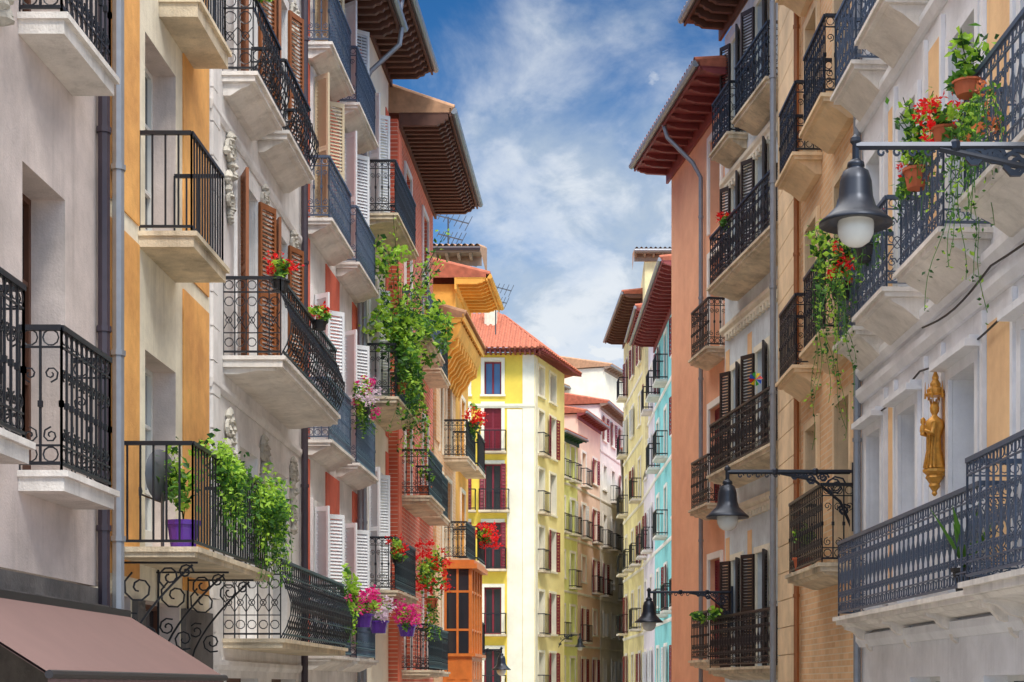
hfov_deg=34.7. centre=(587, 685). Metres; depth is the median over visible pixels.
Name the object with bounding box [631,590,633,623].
window
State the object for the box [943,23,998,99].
leafy potted plant
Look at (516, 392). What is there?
town house
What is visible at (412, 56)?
town house
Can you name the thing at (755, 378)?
pinwheel
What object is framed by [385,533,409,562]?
geranium
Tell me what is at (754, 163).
balcony door
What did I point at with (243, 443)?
balcony door
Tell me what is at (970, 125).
trailing vine
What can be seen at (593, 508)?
balcony door
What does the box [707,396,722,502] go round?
balcony door
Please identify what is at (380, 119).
balcony door
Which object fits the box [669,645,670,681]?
window
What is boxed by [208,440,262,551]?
trailing ivy
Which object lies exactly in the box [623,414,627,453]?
balcony door
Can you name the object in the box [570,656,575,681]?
window
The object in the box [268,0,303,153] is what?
balcony door
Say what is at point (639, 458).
balcony door
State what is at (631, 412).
window
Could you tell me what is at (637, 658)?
window
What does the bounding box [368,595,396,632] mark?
petunia
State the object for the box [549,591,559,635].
window
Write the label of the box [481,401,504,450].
balcony door
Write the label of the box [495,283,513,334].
tv aerial
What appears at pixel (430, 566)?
geranium
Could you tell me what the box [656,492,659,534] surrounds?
window
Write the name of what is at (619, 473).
window
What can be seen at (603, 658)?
window
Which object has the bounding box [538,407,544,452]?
window
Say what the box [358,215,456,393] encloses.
climbing plant
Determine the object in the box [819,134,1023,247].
street lamp
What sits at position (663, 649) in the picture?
window
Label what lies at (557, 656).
window
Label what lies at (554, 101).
sky
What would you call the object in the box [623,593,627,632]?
balcony door
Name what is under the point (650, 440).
window
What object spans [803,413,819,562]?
balcony door
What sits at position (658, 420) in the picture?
balcony door
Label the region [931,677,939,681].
balcony door
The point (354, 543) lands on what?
balcony door
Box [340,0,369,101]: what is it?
balcony door
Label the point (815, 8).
balcony door
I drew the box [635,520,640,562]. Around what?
balcony door
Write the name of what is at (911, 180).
potted plant
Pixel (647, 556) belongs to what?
town house
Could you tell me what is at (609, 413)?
town house
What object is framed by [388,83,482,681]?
town house
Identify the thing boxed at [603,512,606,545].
balcony door
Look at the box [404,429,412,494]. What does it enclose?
balcony door
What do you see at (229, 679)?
balcony door
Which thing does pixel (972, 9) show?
balcony door
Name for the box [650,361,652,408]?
balcony door
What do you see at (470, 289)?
town house
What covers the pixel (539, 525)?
window
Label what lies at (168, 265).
town house
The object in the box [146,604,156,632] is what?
balcony door
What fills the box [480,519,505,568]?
balcony door
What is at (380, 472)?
balcony door
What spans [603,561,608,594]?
balcony door
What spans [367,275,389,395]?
balcony door
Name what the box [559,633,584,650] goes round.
street lamp
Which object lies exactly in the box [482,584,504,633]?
balcony door
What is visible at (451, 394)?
balcony door
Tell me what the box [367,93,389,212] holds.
balcony door
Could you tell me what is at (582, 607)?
balcony door
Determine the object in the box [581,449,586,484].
balcony door
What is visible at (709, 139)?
balcony door
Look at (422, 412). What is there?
balcony door
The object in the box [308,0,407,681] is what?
town house
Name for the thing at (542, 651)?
window
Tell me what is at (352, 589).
potted plant
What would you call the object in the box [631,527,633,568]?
balcony door
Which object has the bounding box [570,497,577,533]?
balcony door
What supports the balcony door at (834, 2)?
in the town house at (815, 135)
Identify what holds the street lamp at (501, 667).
attached to the town house at (470, 289)
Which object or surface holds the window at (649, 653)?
in the town house at (647, 556)
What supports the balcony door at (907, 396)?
in the town house at (914, 616)
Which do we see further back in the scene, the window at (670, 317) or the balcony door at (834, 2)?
the window at (670, 317)
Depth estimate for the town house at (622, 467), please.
98.83 m
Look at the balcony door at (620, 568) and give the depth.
108.42 m
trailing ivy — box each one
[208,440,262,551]
[246,462,297,589]
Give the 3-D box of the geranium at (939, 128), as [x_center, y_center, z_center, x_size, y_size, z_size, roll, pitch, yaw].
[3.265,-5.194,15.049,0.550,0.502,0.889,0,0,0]
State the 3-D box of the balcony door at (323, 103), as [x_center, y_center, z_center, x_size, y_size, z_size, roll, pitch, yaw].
[-4.599,-9.010,27.894,0.668,2.620,1.530,0,0,0]
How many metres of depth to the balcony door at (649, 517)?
73.40 m
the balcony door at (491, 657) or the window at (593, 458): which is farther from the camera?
the window at (593, 458)
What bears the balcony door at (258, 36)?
in the town house at (269, 400)
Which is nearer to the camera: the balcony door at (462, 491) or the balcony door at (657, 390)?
the balcony door at (462, 491)
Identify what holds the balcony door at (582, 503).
in the town house at (589, 425)
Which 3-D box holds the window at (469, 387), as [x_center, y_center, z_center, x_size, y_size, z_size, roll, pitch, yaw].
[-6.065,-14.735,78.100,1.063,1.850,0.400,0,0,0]
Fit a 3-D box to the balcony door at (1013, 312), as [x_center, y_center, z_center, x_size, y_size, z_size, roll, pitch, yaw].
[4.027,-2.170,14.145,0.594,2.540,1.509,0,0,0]
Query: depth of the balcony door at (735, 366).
33.29 m
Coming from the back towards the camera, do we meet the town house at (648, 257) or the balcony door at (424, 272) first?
the town house at (648, 257)
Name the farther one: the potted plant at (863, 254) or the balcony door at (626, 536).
the balcony door at (626, 536)
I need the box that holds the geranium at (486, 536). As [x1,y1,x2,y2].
[474,519,503,548]
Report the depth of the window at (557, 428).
81.40 m
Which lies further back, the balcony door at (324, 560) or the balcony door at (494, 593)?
the balcony door at (494, 593)
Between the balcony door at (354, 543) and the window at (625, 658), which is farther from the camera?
the window at (625, 658)
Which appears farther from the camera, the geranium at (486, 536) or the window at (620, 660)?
the window at (620, 660)
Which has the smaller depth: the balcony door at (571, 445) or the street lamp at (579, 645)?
the street lamp at (579, 645)
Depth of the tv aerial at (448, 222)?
59.48 m
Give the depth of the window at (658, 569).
69.64 m
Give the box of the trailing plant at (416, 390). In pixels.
[385,314,434,470]
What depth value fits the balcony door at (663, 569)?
67.25 m
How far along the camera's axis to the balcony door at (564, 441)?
93.76 m
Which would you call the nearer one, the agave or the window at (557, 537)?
the agave
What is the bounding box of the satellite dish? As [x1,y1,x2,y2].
[142,449,173,546]
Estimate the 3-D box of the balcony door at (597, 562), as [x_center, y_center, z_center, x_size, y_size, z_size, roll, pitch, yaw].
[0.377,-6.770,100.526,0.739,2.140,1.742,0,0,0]
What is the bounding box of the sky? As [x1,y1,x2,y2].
[393,0,731,368]
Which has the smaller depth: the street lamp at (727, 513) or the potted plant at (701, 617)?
the street lamp at (727, 513)
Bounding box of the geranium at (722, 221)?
[715,209,736,229]
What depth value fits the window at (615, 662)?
106.58 m
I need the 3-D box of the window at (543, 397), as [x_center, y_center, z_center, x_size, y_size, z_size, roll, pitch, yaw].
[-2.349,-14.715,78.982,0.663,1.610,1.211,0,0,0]
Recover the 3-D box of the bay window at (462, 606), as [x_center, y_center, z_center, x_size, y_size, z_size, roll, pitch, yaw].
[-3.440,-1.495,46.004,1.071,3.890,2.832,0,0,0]
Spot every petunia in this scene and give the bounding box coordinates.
[351,373,384,438]
[354,584,381,627]
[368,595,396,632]
[388,598,423,636]
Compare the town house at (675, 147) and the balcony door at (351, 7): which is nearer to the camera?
the balcony door at (351, 7)
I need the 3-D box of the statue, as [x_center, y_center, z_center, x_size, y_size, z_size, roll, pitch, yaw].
[3.667,-2.719,17.287,0.277,1.426,0.294,0,0,0]
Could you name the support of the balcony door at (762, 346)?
in the town house at (740, 282)
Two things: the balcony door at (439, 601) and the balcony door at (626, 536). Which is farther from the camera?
the balcony door at (626, 536)
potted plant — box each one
[156,428,229,546]
[336,563,367,647]
[418,470,435,494]
[689,605,722,623]
[792,527,815,570]
[850,208,885,296]
[885,87,941,231]
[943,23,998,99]
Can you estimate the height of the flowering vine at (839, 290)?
2.751 m
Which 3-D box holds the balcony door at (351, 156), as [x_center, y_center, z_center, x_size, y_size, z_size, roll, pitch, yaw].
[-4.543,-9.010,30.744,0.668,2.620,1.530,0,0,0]
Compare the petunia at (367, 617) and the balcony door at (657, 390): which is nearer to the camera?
the petunia at (367, 617)
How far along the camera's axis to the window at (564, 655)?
93.76 m
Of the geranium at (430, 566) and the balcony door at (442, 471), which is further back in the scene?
the balcony door at (442, 471)
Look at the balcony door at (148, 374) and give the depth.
18.36 m
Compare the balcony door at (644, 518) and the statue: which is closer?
the statue
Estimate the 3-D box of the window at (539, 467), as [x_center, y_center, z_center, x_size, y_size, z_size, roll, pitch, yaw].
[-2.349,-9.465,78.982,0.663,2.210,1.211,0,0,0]
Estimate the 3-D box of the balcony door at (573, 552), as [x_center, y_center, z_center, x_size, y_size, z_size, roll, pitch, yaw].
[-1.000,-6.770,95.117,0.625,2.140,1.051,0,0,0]
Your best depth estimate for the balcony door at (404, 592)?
37.18 m
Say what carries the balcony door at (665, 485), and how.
in the town house at (652, 327)
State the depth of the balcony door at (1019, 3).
14.74 m
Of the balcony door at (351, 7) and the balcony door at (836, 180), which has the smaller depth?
the balcony door at (836, 180)
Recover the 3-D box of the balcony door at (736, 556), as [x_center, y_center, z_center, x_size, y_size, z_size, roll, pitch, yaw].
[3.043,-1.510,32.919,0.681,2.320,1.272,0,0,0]
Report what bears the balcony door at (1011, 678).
in the town house at (914, 616)
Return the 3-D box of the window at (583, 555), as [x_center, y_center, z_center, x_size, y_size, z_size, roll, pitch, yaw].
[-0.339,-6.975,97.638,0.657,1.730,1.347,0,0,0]
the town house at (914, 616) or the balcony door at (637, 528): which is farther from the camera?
the balcony door at (637, 528)
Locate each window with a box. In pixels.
[442,560,487,681]
[468,382,471,395]
[480,357,505,395]
[538,362,546,399]
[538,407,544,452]
[538,465,544,511]
[538,524,544,569]
[538,588,544,634]
[538,650,544,681]
[549,370,557,406]
[549,414,559,461]
[549,471,557,517]
[549,528,559,573]
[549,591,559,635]
[549,651,559,681]
[564,549,566,578]
[564,655,565,681]
[569,604,576,633]
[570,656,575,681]
[581,554,587,583]
[581,656,588,681]
[592,456,599,486]
[592,608,598,636]
[592,657,599,681]
[603,414,608,443]
[603,463,607,492]
[603,610,608,637]
[603,658,606,681]
[611,420,616,449]
[611,564,615,591]
[611,612,615,639]
[611,659,616,681]
[619,427,622,449]
[619,473,623,501]
[619,616,623,640]
[619,659,622,681]
[623,653,627,681]
[629,346,633,380]
[629,403,633,439]
[629,465,633,497]
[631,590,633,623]
[631,652,633,681]
[635,346,640,366]
[635,650,640,681]
[637,390,640,428]
[642,649,646,681]
[644,578,646,601]
[647,431,652,466]
[647,647,652,681]
[650,573,652,600]
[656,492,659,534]
[656,567,659,608]
[656,645,659,681]
[661,643,666,681]
[669,317,670,357]
[669,397,670,437]
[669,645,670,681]
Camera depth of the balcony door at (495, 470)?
78.24 m
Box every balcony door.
[22,0,30,11]
[22,193,30,469]
[145,67,152,230]
[145,368,152,546]
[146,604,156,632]
[226,678,240,681]
[234,0,275,98]
[234,159,275,354]
[234,432,259,637]
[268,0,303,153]
[268,213,303,370]
[268,456,288,638]
[310,0,344,57]
[310,67,344,236]
[310,286,344,446]
[310,498,344,642]
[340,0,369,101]
[340,126,369,261]
[340,324,369,462]
[340,518,369,658]
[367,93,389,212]
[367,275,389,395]
[367,467,389,589]
[380,119,386,212]
[380,472,386,589]
[404,161,412,195]
[404,260,412,329]
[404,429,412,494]
[404,592,412,669]
[422,205,428,275]
[422,272,428,309]
[422,412,428,484]
[422,576,428,669]
[438,388,443,454]
[438,584,443,670]
[440,471,443,556]
[445,388,452,455]
[445,475,452,557]
[460,395,465,455]
[460,487,465,555]
[468,479,471,509]
[480,460,505,509]
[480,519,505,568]
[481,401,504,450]
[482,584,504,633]
[482,646,504,681]
[564,441,565,475]
[564,495,565,530]
[564,603,565,639]
[570,444,575,479]
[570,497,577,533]
[570,550,575,586]
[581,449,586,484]
[581,501,588,536]
[581,606,588,641]
[592,507,599,541]
[592,557,599,591]
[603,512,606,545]
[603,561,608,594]
[611,468,614,500]
[611,516,616,548]
[619,520,622,550]
[619,567,622,598]
[623,357,627,395]
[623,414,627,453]
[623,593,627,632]
[625,474,627,513]
[625,534,627,573]
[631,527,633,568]
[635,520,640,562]
[638,455,640,497]
[638,585,640,628]
[642,510,646,554]
[647,502,652,548]
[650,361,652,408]
[653,344,659,393]
[656,417,659,466]
[661,561,666,608]
[663,326,666,378]
[663,403,666,454]
[663,482,666,534]
[707,125,722,235]
[707,246,722,345]
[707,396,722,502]
[707,550,722,658]
[720,23,743,137]
[720,170,739,266]
[720,358,739,466]
[720,551,743,667]
[740,0,769,108]
[740,136,769,251]
[740,336,769,457]
[740,543,769,666]
[803,0,819,151]
[803,205,819,364]
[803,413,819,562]
[832,0,851,92]
[832,153,852,328]
[832,383,852,561]
[851,406,884,610]
[864,0,880,59]
[864,132,882,293]
[881,379,921,603]
[895,80,920,285]
[929,334,979,593]
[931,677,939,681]
[945,0,981,226]
[997,293,1023,568]
[1008,675,1023,681]
[1016,0,1023,131]
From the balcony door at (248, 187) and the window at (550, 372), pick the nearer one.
the balcony door at (248, 187)
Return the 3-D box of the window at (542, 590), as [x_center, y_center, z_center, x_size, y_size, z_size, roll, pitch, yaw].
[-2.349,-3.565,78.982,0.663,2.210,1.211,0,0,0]
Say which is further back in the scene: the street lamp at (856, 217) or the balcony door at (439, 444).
the balcony door at (439, 444)
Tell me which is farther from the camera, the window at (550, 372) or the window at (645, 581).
the window at (550, 372)
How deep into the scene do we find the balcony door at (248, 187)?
22.53 m
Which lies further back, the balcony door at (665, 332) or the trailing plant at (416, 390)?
the balcony door at (665, 332)
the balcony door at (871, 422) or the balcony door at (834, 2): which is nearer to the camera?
the balcony door at (871, 422)
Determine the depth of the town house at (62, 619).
13.41 m
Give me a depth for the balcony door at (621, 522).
108.76 m
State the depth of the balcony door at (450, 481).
46.30 m
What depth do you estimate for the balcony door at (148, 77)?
18.36 m
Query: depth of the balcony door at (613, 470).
105.75 m
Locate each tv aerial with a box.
[436,214,472,243]
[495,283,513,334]
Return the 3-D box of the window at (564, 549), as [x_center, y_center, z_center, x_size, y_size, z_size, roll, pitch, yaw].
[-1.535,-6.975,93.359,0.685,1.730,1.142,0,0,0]
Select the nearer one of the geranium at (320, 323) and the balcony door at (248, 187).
the balcony door at (248, 187)
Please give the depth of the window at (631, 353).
85.10 m
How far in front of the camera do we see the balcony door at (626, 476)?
87.76 m
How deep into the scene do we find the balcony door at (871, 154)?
20.24 m
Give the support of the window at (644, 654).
in the town house at (647, 556)
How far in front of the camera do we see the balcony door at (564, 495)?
93.76 m
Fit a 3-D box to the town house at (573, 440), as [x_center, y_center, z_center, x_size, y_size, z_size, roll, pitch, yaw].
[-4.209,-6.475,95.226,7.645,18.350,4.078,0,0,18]
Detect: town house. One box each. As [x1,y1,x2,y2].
[0,0,227,681]
[95,0,272,668]
[209,0,351,681]
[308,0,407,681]
[359,0,438,681]
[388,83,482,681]
[433,243,486,269]
[433,257,503,659]
[433,304,487,681]
[468,310,581,681]
[560,356,623,411]
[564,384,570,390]
[564,392,623,681]
[564,405,610,681]
[564,428,588,681]
[603,288,643,681]
[619,447,623,490]
[624,303,654,681]
[629,55,727,681]
[629,254,670,681]
[632,246,670,479]
[677,0,779,681]
[769,0,852,681]
[830,0,1023,681]
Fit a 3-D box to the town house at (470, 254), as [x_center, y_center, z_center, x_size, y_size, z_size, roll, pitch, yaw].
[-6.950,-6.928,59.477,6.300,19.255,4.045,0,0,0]
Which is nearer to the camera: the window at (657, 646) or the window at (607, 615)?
the window at (657, 646)
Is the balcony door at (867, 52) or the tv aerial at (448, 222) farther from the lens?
the tv aerial at (448, 222)
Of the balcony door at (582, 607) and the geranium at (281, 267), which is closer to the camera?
the geranium at (281, 267)
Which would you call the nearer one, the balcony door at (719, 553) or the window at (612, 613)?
the balcony door at (719, 553)
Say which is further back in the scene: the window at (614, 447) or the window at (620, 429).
the window at (620, 429)
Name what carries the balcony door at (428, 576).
in the town house at (429, 152)
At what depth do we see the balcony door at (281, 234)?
25.00 m
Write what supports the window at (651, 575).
in the town house at (647, 556)
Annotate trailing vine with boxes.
[804,221,833,323]
[917,79,1007,324]
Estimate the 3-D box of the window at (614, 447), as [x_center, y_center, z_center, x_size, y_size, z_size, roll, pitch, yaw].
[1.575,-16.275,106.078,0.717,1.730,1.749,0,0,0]
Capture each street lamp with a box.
[483,647,510,675]
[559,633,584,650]
[635,586,732,630]
[706,462,852,530]
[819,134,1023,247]
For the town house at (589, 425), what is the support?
on the ground
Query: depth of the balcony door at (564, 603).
93.76 m
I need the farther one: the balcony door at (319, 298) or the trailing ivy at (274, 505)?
the balcony door at (319, 298)
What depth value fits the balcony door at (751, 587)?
31.50 m
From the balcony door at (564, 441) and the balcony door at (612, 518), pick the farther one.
the balcony door at (612, 518)
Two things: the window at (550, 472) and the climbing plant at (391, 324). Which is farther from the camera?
the window at (550, 472)
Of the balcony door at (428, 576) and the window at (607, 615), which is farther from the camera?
the window at (607, 615)
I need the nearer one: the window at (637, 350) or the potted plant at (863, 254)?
the potted plant at (863, 254)
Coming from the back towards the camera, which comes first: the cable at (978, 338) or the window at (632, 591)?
the window at (632, 591)
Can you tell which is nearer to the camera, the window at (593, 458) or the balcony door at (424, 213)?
the balcony door at (424, 213)
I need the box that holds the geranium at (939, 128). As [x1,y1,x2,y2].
[911,92,963,141]
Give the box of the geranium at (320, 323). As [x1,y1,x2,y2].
[308,301,331,330]
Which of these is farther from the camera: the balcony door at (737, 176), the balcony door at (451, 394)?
the balcony door at (451, 394)
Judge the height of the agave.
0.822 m
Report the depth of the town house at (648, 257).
76.00 m
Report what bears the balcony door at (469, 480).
in the town house at (516, 392)
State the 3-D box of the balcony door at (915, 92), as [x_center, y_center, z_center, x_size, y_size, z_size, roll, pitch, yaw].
[3.867,-5.610,18.899,0.426,2.420,1.042,0,0,0]
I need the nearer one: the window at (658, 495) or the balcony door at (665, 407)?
the balcony door at (665, 407)
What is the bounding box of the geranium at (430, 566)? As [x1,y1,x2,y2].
[411,538,454,640]
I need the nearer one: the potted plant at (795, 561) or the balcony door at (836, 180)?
the balcony door at (836, 180)
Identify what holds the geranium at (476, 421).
attached to the town house at (459, 607)
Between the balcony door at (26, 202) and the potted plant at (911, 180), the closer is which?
the balcony door at (26, 202)
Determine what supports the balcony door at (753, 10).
in the town house at (740, 282)
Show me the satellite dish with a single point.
(160, 474)
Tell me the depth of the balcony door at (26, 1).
13.84 m
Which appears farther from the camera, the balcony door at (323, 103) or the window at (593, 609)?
the window at (593, 609)
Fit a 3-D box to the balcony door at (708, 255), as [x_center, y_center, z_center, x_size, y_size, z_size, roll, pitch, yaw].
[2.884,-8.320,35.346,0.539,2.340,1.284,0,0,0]
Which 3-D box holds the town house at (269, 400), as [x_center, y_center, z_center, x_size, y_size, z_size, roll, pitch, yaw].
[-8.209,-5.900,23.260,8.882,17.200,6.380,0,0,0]
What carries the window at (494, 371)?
in the town house at (516, 392)
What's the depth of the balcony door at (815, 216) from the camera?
25.40 m
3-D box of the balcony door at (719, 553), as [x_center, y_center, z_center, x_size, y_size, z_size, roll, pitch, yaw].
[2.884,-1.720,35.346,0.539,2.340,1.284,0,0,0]
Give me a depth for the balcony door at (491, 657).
78.28 m
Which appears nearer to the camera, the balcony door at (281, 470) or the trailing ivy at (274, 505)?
the trailing ivy at (274, 505)
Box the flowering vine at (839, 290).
[804,219,876,448]
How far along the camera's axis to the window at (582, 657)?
98.12 m
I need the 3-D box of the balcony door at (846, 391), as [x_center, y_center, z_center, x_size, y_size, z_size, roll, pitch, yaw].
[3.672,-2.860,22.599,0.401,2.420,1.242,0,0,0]
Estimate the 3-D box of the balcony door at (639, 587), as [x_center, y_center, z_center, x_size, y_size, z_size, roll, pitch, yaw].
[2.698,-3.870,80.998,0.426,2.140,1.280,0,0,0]
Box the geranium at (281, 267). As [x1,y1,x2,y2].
[263,250,304,292]
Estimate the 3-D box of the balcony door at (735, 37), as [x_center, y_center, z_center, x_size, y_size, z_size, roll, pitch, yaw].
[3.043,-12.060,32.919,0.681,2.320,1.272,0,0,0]
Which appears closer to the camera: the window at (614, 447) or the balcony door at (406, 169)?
the balcony door at (406, 169)
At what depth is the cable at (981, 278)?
15.77 m
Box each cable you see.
[881,321,998,410]
[921,243,1023,328]
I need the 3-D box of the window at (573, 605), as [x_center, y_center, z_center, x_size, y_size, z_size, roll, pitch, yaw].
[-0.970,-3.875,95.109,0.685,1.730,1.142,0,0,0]
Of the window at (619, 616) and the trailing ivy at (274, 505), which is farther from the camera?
the window at (619, 616)
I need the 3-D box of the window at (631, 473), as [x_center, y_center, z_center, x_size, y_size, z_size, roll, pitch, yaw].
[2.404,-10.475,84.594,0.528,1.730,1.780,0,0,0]
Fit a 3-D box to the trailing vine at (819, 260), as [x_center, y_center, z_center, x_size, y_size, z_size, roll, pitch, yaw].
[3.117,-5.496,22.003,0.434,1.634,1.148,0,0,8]
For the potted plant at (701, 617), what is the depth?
32.13 m
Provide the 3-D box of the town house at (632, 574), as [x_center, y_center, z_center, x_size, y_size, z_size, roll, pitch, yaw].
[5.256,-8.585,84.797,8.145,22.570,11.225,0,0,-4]
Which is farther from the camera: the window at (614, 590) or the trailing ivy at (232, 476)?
the window at (614, 590)
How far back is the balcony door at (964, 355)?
16.75 m
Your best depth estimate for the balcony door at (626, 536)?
87.76 m
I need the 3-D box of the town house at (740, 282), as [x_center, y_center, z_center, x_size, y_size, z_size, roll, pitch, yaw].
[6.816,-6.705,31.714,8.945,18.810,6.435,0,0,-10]
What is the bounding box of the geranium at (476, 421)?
[461,403,487,440]
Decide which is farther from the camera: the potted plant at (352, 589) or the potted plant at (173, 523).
the potted plant at (352, 589)
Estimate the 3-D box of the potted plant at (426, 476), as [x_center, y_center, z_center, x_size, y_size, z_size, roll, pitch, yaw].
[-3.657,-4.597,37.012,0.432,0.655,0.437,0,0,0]
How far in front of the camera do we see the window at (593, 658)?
101.03 m
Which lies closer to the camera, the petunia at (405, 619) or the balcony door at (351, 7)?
the balcony door at (351, 7)
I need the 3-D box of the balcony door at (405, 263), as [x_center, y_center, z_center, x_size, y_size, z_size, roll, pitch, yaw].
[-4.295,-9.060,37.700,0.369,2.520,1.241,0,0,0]
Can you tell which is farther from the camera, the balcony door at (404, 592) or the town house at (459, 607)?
the town house at (459, 607)
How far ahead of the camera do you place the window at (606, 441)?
103.96 m
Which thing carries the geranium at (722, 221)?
attached to the town house at (740, 282)
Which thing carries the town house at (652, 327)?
on the ground
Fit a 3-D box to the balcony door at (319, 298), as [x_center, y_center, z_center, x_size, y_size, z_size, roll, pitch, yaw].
[-4.599,-5.360,27.894,0.668,2.620,1.530,0,0,0]
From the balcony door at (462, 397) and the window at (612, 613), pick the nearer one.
the balcony door at (462, 397)
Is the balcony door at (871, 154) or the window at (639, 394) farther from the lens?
the window at (639, 394)
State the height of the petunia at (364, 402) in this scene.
1.136 m
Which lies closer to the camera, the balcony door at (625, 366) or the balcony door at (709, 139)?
the balcony door at (709, 139)
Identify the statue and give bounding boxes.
[920,372,944,495]
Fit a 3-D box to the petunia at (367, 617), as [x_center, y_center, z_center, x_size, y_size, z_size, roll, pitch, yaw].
[-4.017,-1.445,29.421,0.623,0.790,1.415,0,0,0]
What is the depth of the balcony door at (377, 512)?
32.87 m
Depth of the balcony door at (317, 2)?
27.24 m
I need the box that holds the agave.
[930,503,990,591]
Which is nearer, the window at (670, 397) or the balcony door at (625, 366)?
the window at (670, 397)
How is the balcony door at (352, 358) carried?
in the town house at (341, 276)
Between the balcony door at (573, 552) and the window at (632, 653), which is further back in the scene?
the balcony door at (573, 552)
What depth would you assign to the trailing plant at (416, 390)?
34.01 m
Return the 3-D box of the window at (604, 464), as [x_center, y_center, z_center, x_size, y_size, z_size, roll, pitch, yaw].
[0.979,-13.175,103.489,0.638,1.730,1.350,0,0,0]
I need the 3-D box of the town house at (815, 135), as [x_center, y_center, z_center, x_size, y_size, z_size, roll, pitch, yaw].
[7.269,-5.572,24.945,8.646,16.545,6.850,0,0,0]
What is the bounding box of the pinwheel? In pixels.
[749,372,762,394]
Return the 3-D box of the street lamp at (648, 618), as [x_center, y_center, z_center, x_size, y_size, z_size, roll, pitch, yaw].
[1.950,-1.562,33.200,2.000,0.915,0.580,0,0,0]
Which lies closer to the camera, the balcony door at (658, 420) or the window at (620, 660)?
the balcony door at (658, 420)
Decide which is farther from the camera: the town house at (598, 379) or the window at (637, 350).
the town house at (598, 379)

